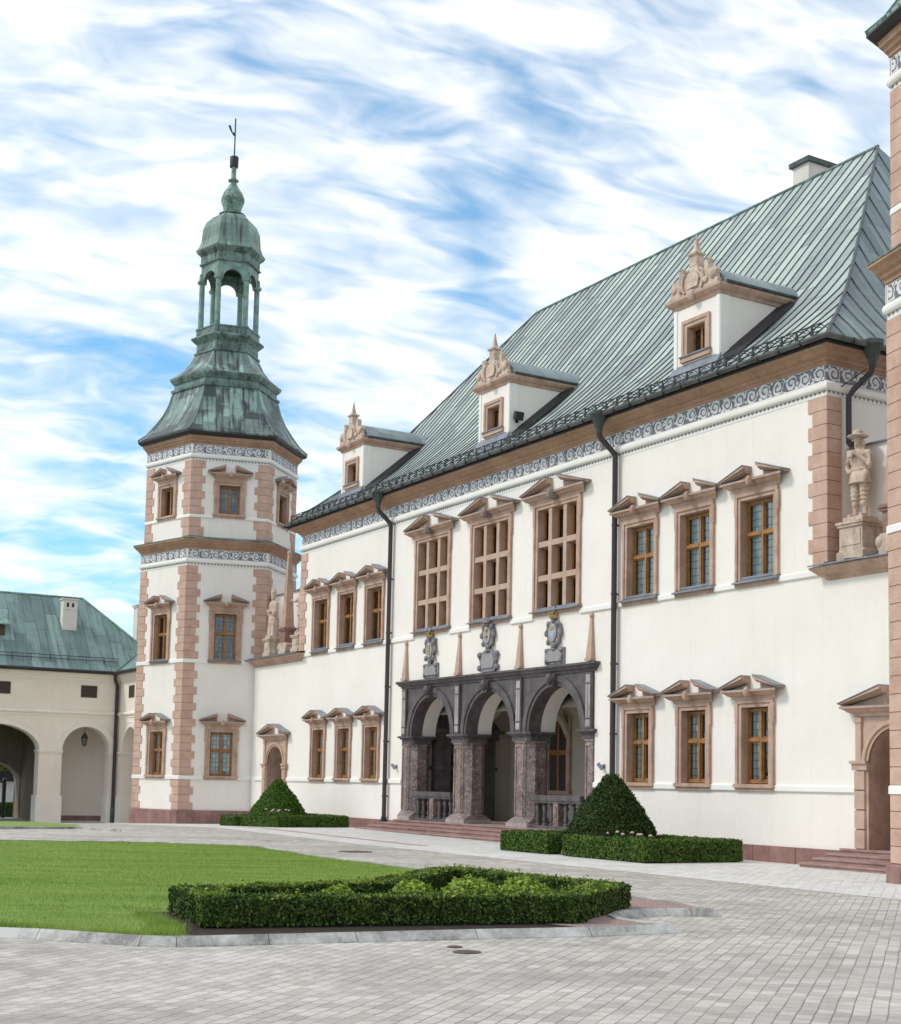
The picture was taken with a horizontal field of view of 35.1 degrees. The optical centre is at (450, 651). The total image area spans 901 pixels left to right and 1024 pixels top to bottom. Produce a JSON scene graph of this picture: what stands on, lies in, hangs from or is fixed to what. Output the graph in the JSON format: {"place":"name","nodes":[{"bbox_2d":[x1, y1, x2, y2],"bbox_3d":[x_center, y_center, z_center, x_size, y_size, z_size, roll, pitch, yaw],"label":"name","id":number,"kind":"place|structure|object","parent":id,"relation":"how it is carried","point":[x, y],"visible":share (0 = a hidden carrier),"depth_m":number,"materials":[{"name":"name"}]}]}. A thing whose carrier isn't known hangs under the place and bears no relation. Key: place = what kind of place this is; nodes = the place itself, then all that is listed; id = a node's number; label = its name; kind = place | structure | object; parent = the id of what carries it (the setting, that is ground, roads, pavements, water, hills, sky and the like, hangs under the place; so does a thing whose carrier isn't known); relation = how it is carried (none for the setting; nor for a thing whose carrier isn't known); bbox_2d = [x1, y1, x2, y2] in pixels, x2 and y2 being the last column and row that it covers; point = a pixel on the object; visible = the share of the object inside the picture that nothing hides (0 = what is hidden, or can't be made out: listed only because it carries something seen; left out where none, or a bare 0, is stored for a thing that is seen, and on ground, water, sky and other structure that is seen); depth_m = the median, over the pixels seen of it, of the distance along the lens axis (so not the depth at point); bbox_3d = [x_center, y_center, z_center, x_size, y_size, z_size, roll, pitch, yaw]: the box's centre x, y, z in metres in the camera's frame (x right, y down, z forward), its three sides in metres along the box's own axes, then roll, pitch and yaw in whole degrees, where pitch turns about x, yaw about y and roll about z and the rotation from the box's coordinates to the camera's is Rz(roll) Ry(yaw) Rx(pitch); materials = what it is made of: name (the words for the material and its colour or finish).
{"place":"outdoors","nodes":[
{"label":"outdoors","id":0,"kind":"place"},
{"bbox_2d":[0,771,13,801],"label":"building","id":1,"kind":"structure","parent":0,"point":[7,775],"depth_m":80.40,"materials":[{"name":"white paint"}]},
{"bbox_2d":[0,822,79,825],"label":"lawn strip","id":2,"kind":"object","parent":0,"point":[26,824],"visible":1,"depth_m":47.27,"materials":[{"name":"green plant"}]},
{"bbox_2d":[0,839,640,938],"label":"lawn","id":3,"kind":"structure","parent":0,"point":[72,911],"depth_m":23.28,"materials":[{"name":"green plant"}]},
{"bbox_2d":[0,906,192,935],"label":"edge grass","id":4,"kind":"structure","parent":3,"relation":"on","point":[162,924],"depth_m":15.07,"materials":[{"name":"green plant"}]},
{"bbox_2d":[150,911,611,935],"bbox_3d":[-1.043,3.314,18.393,6.550,0.001,6.080,4,-6,-30],"label":"flower bed","id":5,"kind":"object","parent":3,"relation":"on","point":[195,930],"visible":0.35,"depth_m":15.82,"materials":[{"name":"grey stone"}]},
{"bbox_2d":[321,882,353,893],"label":"shrub","id":6,"kind":"object","parent":5,"relation":"on","point":[338,887],"visible":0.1,"depth_m":16.97,"materials":[{"name":"green plant"}]},
{"bbox_2d":[167,863,632,927],"bbox_3d":[-0.849,3.137,18.596,6.411,0.446,5.411,4,-6,-30],"label":"box hedge","id":7,"kind":"object","parent":5,"relation":"on","point":[374,901],"visible":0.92,"depth_m":16.57,"materials":[{"name":"green plant"}]},
{"bbox_2d":[392,879,436,893],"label":"shrub","id":8,"kind":"object","parent":5,"relation":"on","point":[411,885],"visible":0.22,"depth_m":17.39,"materials":[{"name":"green plant"}]},
{"bbox_2d":[439,874,498,892],"bbox_3d":[0.286,3.055,18.009,0.923,0.504,0.873,4,-6,-30],"label":"shrub","id":9,"kind":"object","parent":5,"relation":"on","point":[462,884],"visible":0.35,"depth_m":17.92,"materials":[{"name":"green plant"}]},
{"bbox_2d":[497,875,549,893],"bbox_3d":[0.946,3.115,18.415,0.880,0.488,0.865,4,-6,-30],"label":"shrub","id":10,"kind":"object","parent":5,"relation":"on","point":[524,884],"visible":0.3,"depth_m":18.31,"materials":[{"name":"green plant"}]},
{"bbox_2d":[500,874,550,889],"bbox_3d":[1.020,3.208,19.191,0.790,0.448,0.823,2,-5,-10],"label":"shrub","id":11,"kind":"object","parent":5,"relation":"on","point":[531,878],"depth_m":19.17,"materials":[{"name":"green plant"}]},
{"bbox_2d":[547,897,695,926],"bbox_3d":[2.273,3.459,19.277,2.350,0.001,5.769,1,-5,1],"label":"gravel bed","id":12,"kind":"object","parent":3,"relation":"on","point":[604,920],"visible":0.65,"depth_m":17.90,"materials":[{"name":"grey gravel"}]},
{"bbox_2d":[0,0,894,636],"label":"sky","id":13,"kind":"structure","parent":0,"point":[419,180],"materials":[{"name":"blue"}]},
{"bbox_2d":[0,817,900,1023],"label":"pavement","id":14,"kind":"structure","parent":0,"point":[756,954],"depth_m":13.03,"materials":[{"name":"grey stone"}]},
{"bbox_2d":[0,778,6,817],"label":"iron gate","id":15,"kind":"structure","parent":14,"relation":"on","point":[3,801],"depth_m":75.74,"materials":[{"name":"black metal"}]},
{"bbox_2d":[0,802,12,816],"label":"garden hedge","id":16,"kind":"object","parent":14,"relation":"on","point":[8,809],"visible":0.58,"depth_m":77.11,"materials":[{"name":"green plant"}]},
{"bbox_2d":[0,826,120,831],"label":"kerb","id":17,"kind":"structure","parent":14,"relation":"on","point":[51,827],"depth_m":44.05,"materials":[{"name":"stone"}]},
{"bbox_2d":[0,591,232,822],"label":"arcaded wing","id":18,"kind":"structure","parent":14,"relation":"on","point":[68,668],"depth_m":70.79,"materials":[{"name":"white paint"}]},
{"bbox_2d":[0,681,10,693],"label":"small window","id":19,"kind":"structure","parent":18,"relation":"in","point":[5,686],"depth_m":68.50,"materials":[{"name":"brown wood"}]},
{"bbox_2d":[81,732,87,746],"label":"hanging lantern","id":20,"kind":"object","parent":18,"relation":"hanging from","point":[84,738],"visible":1,"depth_m":70.54,"materials":[{"name":"black metal"}]},
{"bbox_2d":[81,685,96,697],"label":"small window","id":21,"kind":"structure","parent":18,"relation":"in","point":[86,691],"depth_m":70.53,"materials":[{"name":"brown wood"}]},
{"bbox_2d":[129,685,134,697],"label":"small window","id":22,"kind":"structure","parent":18,"relation":"in","point":[132,687],"depth_m":69.56,"materials":[{"name":"brown wood"}]},
{"bbox_2d":[128,118,307,823],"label":"corner tower","id":23,"kind":"structure","parent":14,"relation":"on","point":[225,452],"depth_m":62.77,"materials":[{"name":"white paint"}]},
{"bbox_2d":[138,713,170,778],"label":"window frame","id":24,"kind":"structure","parent":23,"relation":"in","point":[156,731],"depth_m":62.59,"materials":[{"name":"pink stone"}]},
{"bbox_2d":[143,595,174,664],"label":"window frame","id":25,"kind":"structure","parent":23,"relation":"in","point":[160,621],"depth_m":63.07,"materials":[{"name":"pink stone"}]},
{"bbox_2d":[150,467,181,521],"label":"window frame","id":26,"kind":"structure","parent":23,"relation":"in","point":[167,484],"depth_m":63.61,"materials":[{"name":"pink stone"}]},
{"bbox_2d":[198,713,245,779],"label":"window frame","id":27,"kind":"structure","parent":23,"relation":"in","point":[221,738],"depth_m":61.70,"materials":[{"name":"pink stone"}]},
{"bbox_2d":[203,594,249,664],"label":"window frame","id":28,"kind":"structure","parent":23,"relation":"in","point":[225,648],"depth_m":62.17,"materials":[{"name":"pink stone"}]},
{"bbox_2d":[208,464,253,519],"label":"window frame","id":29,"kind":"structure","parent":23,"relation":"in","point":[229,491],"depth_m":62.78,"materials":[{"name":"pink stone"}]},
{"bbox_2d":[275,476,296,530],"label":"window frame","id":30,"kind":"structure","parent":23,"relation":"in","point":[283,489],"depth_m":65.13,"materials":[{"name":"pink stone"}]},
{"bbox_2d":[338,850,371,852],"bbox_3d":[-2.334,4.896,34.965,0.840,0.010,0.840,4,-6,-30],"label":"manhole cover","id":31,"kind":"object","parent":14,"relation":"on","point":[355,851],"visible":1,"depth_m":34.89,"materials":[{"name":"metal"}]},
{"bbox_2d":[0,839,720,946],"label":"kerb","id":32,"kind":"structure","parent":14,"relation":"on","point":[631,915],"depth_m":15.43,"materials":[{"name":"stone"}]},
{"bbox_2d":[447,945,461,947],"bbox_3d":[0.045,3.084,14.932,0.160,0.010,0.160,4,-6,-30],"label":"manhole cover","id":33,"kind":"object","parent":14,"relation":"on","point":[454,946],"visible":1,"depth_m":14.89,"materials":[{"name":"metal"}]},
{"bbox_2d":[452,950,480,953],"bbox_3d":[0.165,3.046,14.494,0.290,0.010,0.290,4,-6,-30],"label":"manhole cover","id":34,"kind":"object","parent":14,"relation":"on","point":[466,951],"visible":1,"depth_m":14.45,"materials":[{"name":"metal"}]},
{"bbox_2d":[244,145,891,873],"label":"palace","id":35,"kind":"structure","parent":14,"relation":"on","point":[656,481],"depth_m":40.57,"materials":[{"name":"white paint"}]},
{"bbox_2d":[262,588,279,657],"bbox_3d":[-7.626,-1.220,61.452,0.700,3.076,0.782,4,-6,-30],"label":"statue","id":36,"kind":"object","parent":35,"relation":"on","point":[271,640],"visible":0.98,"depth_m":61.20,"materials":[{"name":"stone"}]},
{"bbox_2d":[277,550,297,655],"bbox_3d":[-6.848,-2.070,60.234,0.620,4.475,0.894,4,-6,-30],"label":"obelisk","id":37,"kind":"object","parent":35,"relation":"on","point":[287,629],"visible":0.95,"depth_m":60.07,"materials":[{"name":"stone"}]},
{"bbox_2d":[290,587,300,653],"bbox_3d":[-6.253,-1.294,59.279,0.700,2.879,1.158,4,-6,-30],"label":"statue","id":38,"kind":"object","parent":35,"relation":"on","point":[295,641],"visible":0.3,"depth_m":58.99,"materials":[{"name":"stone"}]},
{"bbox_2d":[301,710,327,781],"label":"window frame","id":39,"kind":"structure","parent":35,"relation":"in","point":[318,729],"depth_m":56.41,"materials":[{"name":"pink stone"}]},
{"bbox_2d":[303,578,330,655],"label":"window frame","id":40,"kind":"structure","parent":35,"relation":"in","point":[321,597],"depth_m":56.97,"materials":[{"name":"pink stone"}]},
{"bbox_2d":[325,708,354,782],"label":"window frame","id":41,"kind":"structure","parent":35,"relation":"in","point":[343,725],"depth_m":54.48,"materials":[{"name":"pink stone"}]},
{"bbox_2d":[328,571,357,651],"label":"window frame","id":42,"kind":"structure","parent":35,"relation":"in","point":[346,589],"depth_m":54.98,"materials":[{"name":"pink stone"}]},
{"bbox_2d":[352,705,383,782],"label":"window frame","id":43,"kind":"structure","parent":35,"relation":"in","point":[371,724],"depth_m":52.49,"materials":[{"name":"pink stone"}]},
{"bbox_2d":[354,563,387,647],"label":"window frame","id":44,"kind":"structure","parent":35,"relation":"in","point":[374,583],"depth_m":52.98,"materials":[{"name":"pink stone"}]},
{"bbox_2d":[400,641,408,680],"bbox_3d":[-1.598,0.329,50.217,0.177,1.399,0.300,4,-6,-30],"label":"obelisk","id":45,"kind":"object","parent":35,"relation":"on","point":[405,671],"depth_m":50.17,"materials":[{"name":"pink stone"}]},
{"bbox_2d":[423,630,438,677],"bbox_3d":[-0.711,0.041,48.704,0.280,1.680,1.000,4,-6,-30],"label":"coat of arms","id":46,"kind":"object","parent":35,"relation":"attached to","point":[430,669],"visible":1,"depth_m":48.62},
{"bbox_2d":[403,512,458,636],"bbox_3d":[-0.275,-2.659,49.227,1.590,4.160,3.350,4,-6,-30],"label":"hall window frame","id":47,"kind":"structure","parent":35,"relation":"in","point":[432,543],"depth_m":49.25,"materials":[{"name":"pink stone"}]},
{"bbox_2d":[453,633,461,675],"bbox_3d":[0.258,0.075,47.085,0.177,1.399,0.300,4,-6,-30],"label":"wall obelisk","id":48,"kind":"object","parent":35,"relation":"on","point":[458,668],"depth_m":47.04,"materials":[{"name":"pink stone"}]},
{"bbox_2d":[477,618,499,672],"bbox_3d":[1.181,-0.217,45.511,0.400,1.720,1.220,4,-6,-30],"label":"coat of arms","id":49,"kind":"object","parent":35,"relation":"on","point":[488,659],"visible":1,"depth_m":45.41},
{"bbox_2d":[457,494,520,627],"bbox_3d":[1.636,-2.920,45.999,1.590,4.160,3.350,4,-6,-30],"label":"hall window frame","id":50,"kind":"structure","parent":35,"relation":"in","point":[491,529],"depth_m":46.04,"materials":[{"name":"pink stone"}]},
{"bbox_2d":[514,623,523,668],"bbox_3d":[2.119,-0.178,43.943,0.177,1.399,0.300,4,-6,-30],"label":"wall obelisk","id":51,"kind":"object","parent":35,"relation":"on","point":[519,660],"depth_m":43.90,"materials":[{"name":"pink stone"}]},
{"bbox_2d":[513,411,524,422],"bbox_3d":[2.162,-7.491,45.437,0.300,0.339,0.250,4,-6,-30],"label":"floodlight","id":52,"kind":"object","parent":35,"relation":"attached to","point":[518,415],"visible":1,"depth_m":45.36,"materials":[{"name":"black metal"}]},
{"bbox_2d":[544,608,564,664],"bbox_3d":[3.052,-0.472,42.352,0.280,1.680,1.000,4,-6,-30],"label":"coat of arms","id":53,"kind":"object","parent":35,"relation":"attached to","point":[553,632],"visible":1,"depth_m":42.27},
{"bbox_2d":[519,473,591,616],"bbox_3d":[3.523,-3.177,42.815,1.590,4.160,3.350,4,-6,-30],"label":"hall window frame","id":54,"kind":"structure","parent":35,"relation":"in","point":[557,513],"depth_m":42.85,"materials":[{"name":"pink stone"}]},
{"bbox_2d":[584,612,594,660],"bbox_3d":[3.995,-0.434,40.776,0.177,1.399,0.300,4,-6,-30],"label":"wall obelisk","id":55,"kind":"object","parent":35,"relation":"on","point":[590,653],"depth_m":40.73,"materials":[{"name":"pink stone"}]},
{"bbox_2d":[597,763,604,769],"bbox_3d":[4.209,3.210,39.913,0.216,0.221,0.182,-3,-7,36],"label":"wall spotlight","id":56,"kind":"object","parent":35,"relation":"attached to","point":[600,766],"depth_m":39.86,"materials":[{"name":"grey metal"}]},
{"bbox_2d":[607,684,661,788],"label":"window frame","id":57,"kind":"structure","parent":35,"relation":"in","point":[637,713],"depth_m":38.94,"materials":[{"name":"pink stone"}]},
{"bbox_2d":[607,493,662,606],"bbox_3d":[5.548,-2.779,39.310,1.520,3.020,2.250,4,-6,-30],"label":"window frame","id":58,"kind":"structure","parent":35,"relation":"in","point":[640,524],"depth_m":39.36,"materials":[{"name":"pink stone"}]},
{"bbox_2d":[660,679,719,789],"bbox_3d":[6.593,2.162,36.898,1.520,2.820,2.030,4,-6,-30],"label":"window frame","id":59,"kind":"structure","parent":35,"relation":"in","point":[693,711],"depth_m":36.97,"materials":[{"name":"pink stone"}]},
{"bbox_2d":[659,478,722,598],"bbox_3d":[6.707,-2.937,37.353,1.520,3.020,2.250,4,-6,-30],"label":"window frame","id":60,"kind":"structure","parent":35,"relation":"in","point":[695,512],"depth_m":37.39,"materials":[{"name":"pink stone"}]},
{"bbox_2d":[718,674,784,790],"bbox_3d":[7.758,2.003,34.932,1.520,2.820,2.030,4,-6,-30],"label":"window frame","id":61,"kind":"structure","parent":35,"relation":"in","point":[754,709],"depth_m":34.99,"materials":[{"name":"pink stone"}]},
{"bbox_2d":[717,461,789,588],"bbox_3d":[7.896,-3.099,35.345,1.520,3.020,2.250,4,-6,-30],"label":"window frame","id":62,"kind":"structure","parent":35,"relation":"in","point":[757,500],"depth_m":35.34,"materials":[{"name":"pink stone"}]},
{"bbox_2d":[835,429,881,562],"bbox_3d":[9.425,-3.578,32.907,0.760,3.125,0.914,4,-6,-30],"label":"statue","id":63,"kind":"object","parent":35,"relation":"on","point":[860,533],"visible":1,"depth_m":32.69,"materials":[{"name":"stone"}]},
{"bbox_2d":[875,439,887,555],"bbox_3d":[10.018,-4.359,31.996,0.620,4.475,0.894,4,-6,-30],"label":"obelisk","id":64,"kind":"object","parent":35,"relation":"on","point":[881,542],"visible":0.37,"depth_m":31.91,"materials":[{"name":"stone"}]},
{"bbox_2d":[864,0,900,884],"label":"corner tower","id":65,"kind":"structure","parent":14,"relation":"on","point":[883,33],"depth_m":27.61,"materials":[{"name":"white paint"}]},
{"bbox_2d":[108,823,900,899],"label":"footpath","id":66,"kind":"structure","parent":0,"point":[786,875],"depth_m":31.68,"materials":[{"name":"stone"}]},
{"bbox_2d":[254,808,294,818],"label":"rose bush","id":67,"kind":"object","parent":66,"relation":"on","point":[278,812],"visible":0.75,"depth_m":51.89,"materials":[{"name":"green plant"}]},
{"bbox_2d":[247,778,308,824],"bbox_3d":[-6.464,5.667,53.439,2.461,1.880,2.456,4,-6,-30],"label":"yew topiary","id":68,"kind":"object","parent":66,"relation":"on","point":[276,795],"visible":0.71,"depth_m":52.93,"materials":[{"name":"green plant"}]},
{"bbox_2d":[219,813,348,827],"bbox_3d":[-6.306,6.320,53.432,2.906,0.617,5.706,4,-6,-30],"label":"clipped hedge","id":69,"kind":"object","parent":66,"relation":"on","point":[312,820],"visible":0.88,"depth_m":51.39,"materials":[{"name":"green plant"}]},
{"bbox_2d":[251,827,428,845],"bbox_3d":[-4.133,5.748,44.899,0.300,0.070,13.500,4,-6,-30],"label":"paving strip","id":70,"kind":"object","parent":66,"relation":"on","point":[343,836],"visible":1,"depth_m":43.39,"materials":[{"name":"grey stone"}]},
{"bbox_2d":[560,773,658,851],"bbox_3d":[4.030,4.081,35.647,2.535,2.144,2.548,4,-6,-30],"label":"yew topiary","id":71,"kind":"object","parent":66,"relation":"on","point":[611,804],"visible":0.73,"depth_m":35.07,"materials":[{"name":"green plant"}]},
{"bbox_2d":[499,829,743,862],"bbox_3d":[4.103,4.801,35.524,3.074,0.611,6.148,4,-6,-30],"label":"clipped hedge","id":72,"kind":"object","parent":66,"relation":"on","point":[679,849],"visible":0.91,"depth_m":33.46,"materials":[{"name":"green plant"}]},
{"bbox_2d":[602,831,668,839],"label":"rose bush","id":73,"kind":"object","parent":66,"relation":"on","point":[638,834],"visible":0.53,"depth_m":33.91,"materials":[{"name":"pink plant"}]}
]}

